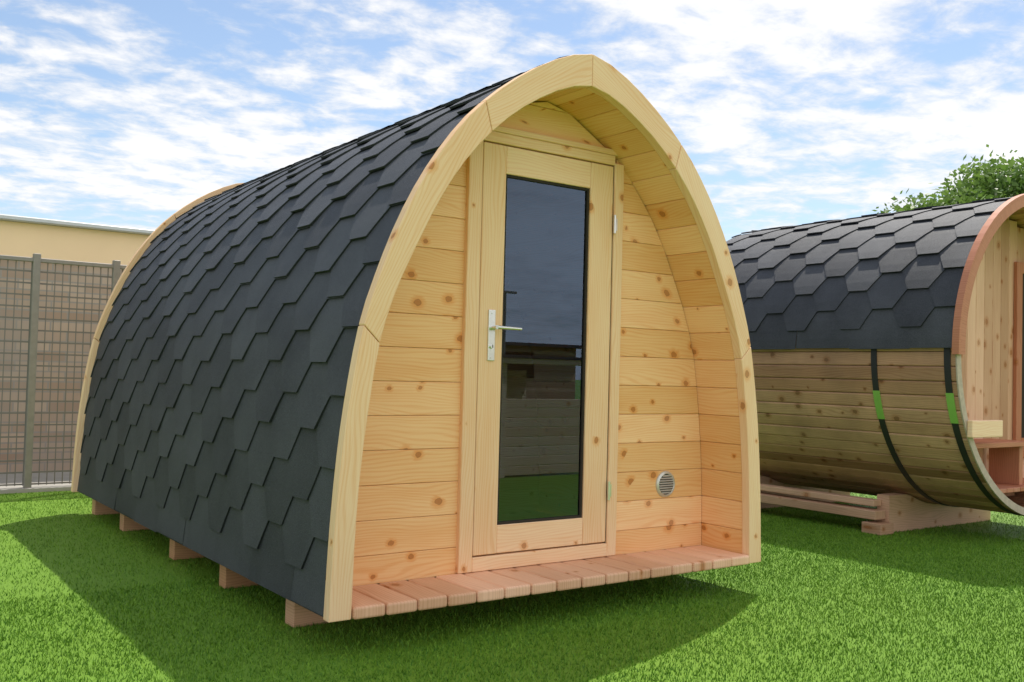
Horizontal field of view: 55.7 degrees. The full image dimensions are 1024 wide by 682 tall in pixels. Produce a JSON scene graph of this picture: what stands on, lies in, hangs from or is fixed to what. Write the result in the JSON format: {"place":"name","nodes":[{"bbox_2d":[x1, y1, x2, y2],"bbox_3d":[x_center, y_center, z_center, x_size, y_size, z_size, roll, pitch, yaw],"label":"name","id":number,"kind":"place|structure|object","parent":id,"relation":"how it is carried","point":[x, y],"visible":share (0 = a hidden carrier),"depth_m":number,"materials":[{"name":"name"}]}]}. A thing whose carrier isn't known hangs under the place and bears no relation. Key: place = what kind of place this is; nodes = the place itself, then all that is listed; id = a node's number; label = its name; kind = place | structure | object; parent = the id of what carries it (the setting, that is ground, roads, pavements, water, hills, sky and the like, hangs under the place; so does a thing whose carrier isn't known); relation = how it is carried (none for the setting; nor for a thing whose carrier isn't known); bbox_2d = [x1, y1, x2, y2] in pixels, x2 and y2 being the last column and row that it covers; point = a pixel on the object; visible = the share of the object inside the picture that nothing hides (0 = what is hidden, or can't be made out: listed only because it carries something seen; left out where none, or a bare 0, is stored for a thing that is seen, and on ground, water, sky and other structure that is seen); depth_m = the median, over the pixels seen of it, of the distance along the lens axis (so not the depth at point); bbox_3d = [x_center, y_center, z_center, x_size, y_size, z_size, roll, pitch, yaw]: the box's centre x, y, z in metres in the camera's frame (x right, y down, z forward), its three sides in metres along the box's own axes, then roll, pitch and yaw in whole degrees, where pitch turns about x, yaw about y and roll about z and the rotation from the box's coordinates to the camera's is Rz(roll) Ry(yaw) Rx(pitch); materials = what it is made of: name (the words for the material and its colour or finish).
{"place":"outdoors","nodes":[
{"label":"outdoors","id":0,"kind":"place"},
{"bbox_2d":[0,472,71,487],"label":"paved yard","id":1,"kind":"structure","parent":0,"point":[42,478],"depth_m":8.84,"materials":[{"name":"concrete"}]},
{"bbox_2d":[0,259,123,471],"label":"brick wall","id":2,"kind":"structure","parent":1,"relation":"on","point":[39,370],"depth_m":9.42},
{"bbox_2d":[0,220,149,264],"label":"rendered band","id":3,"kind":"object","parent":2,"relation":"on","point":[21,239],"depth_m":9.51,"materials":[{"name":"beige paint"}]},
{"bbox_2d":[0,214,153,234],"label":"roof edge","id":4,"kind":"object","parent":3,"relation":"on","point":[42,221],"depth_m":9.47,"materials":[{"name":"white metal"}]},
{"bbox_2d":[872,144,1023,212],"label":"deciduous tree","id":5,"kind":"object","parent":1,"relation":"on","point":[1001,180],"visible":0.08,"depth_m":20.79,"materials":[{"name":"green plant"}]},
{"bbox_2d":[0,491,1023,681],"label":"ground","id":6,"kind":"structure","parent":0,"point":[56,578],"depth_m":4.23,"materials":[{"name":"green plant"}]},
{"bbox_2d":[0,485,70,493],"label":"concrete edging","id":7,"kind":"object","parent":6,"relation":"on","point":[35,489],"depth_m":7.99,"materials":[{"name":"grey concrete"}]},
{"bbox_2d":[0,253,126,487],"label":"fence","id":8,"kind":"object","parent":7,"relation":"on","point":[37,260],"visible":0.14,"depth_m":8.03,"materials":[{"name":"metal"}]},
{"bbox_2d":[71,54,760,627],"bbox_3d":[-0.898,-0.015,5.982,2.460,2.544,4.225,3,-2,-36],"label":"camping pod","id":9,"kind":"object","parent":6,"relation":"on","point":[489,342],"visible":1,"depth_m":4.68,"materials":[{"name":"brown wood"}]},
{"bbox_2d":[472,142,612,555],"bbox_3d":[0.154,0.044,4.561,0.777,1.849,0.043,3,-2,-36],"label":"door leaf","id":10,"kind":"structure","parent":9,"relation":"in","point":[489,537],"depth_m":4.52,"materials":[{"name":"brown wood"}]},
{"bbox_2d":[726,194,1023,535],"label":"barrel sauna","id":11,"kind":"structure","parent":6,"relation":"on","point":[887,350],"depth_m":6.99,"materials":[{"name":"brown wood"}]},
{"bbox_2d":[1021,274,1023,437],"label":"barrel door panel","id":12,"kind":"structure","parent":11,"relation":"in","point":[1022,421],"depth_m":7.32,"materials":[{"name":"brown wood"}]},
{"bbox_2d":[0,0,1023,240],"label":"sky","id":13,"kind":"structure","parent":0,"point":[123,113],"materials":[{"name":"blue"}]}
]}

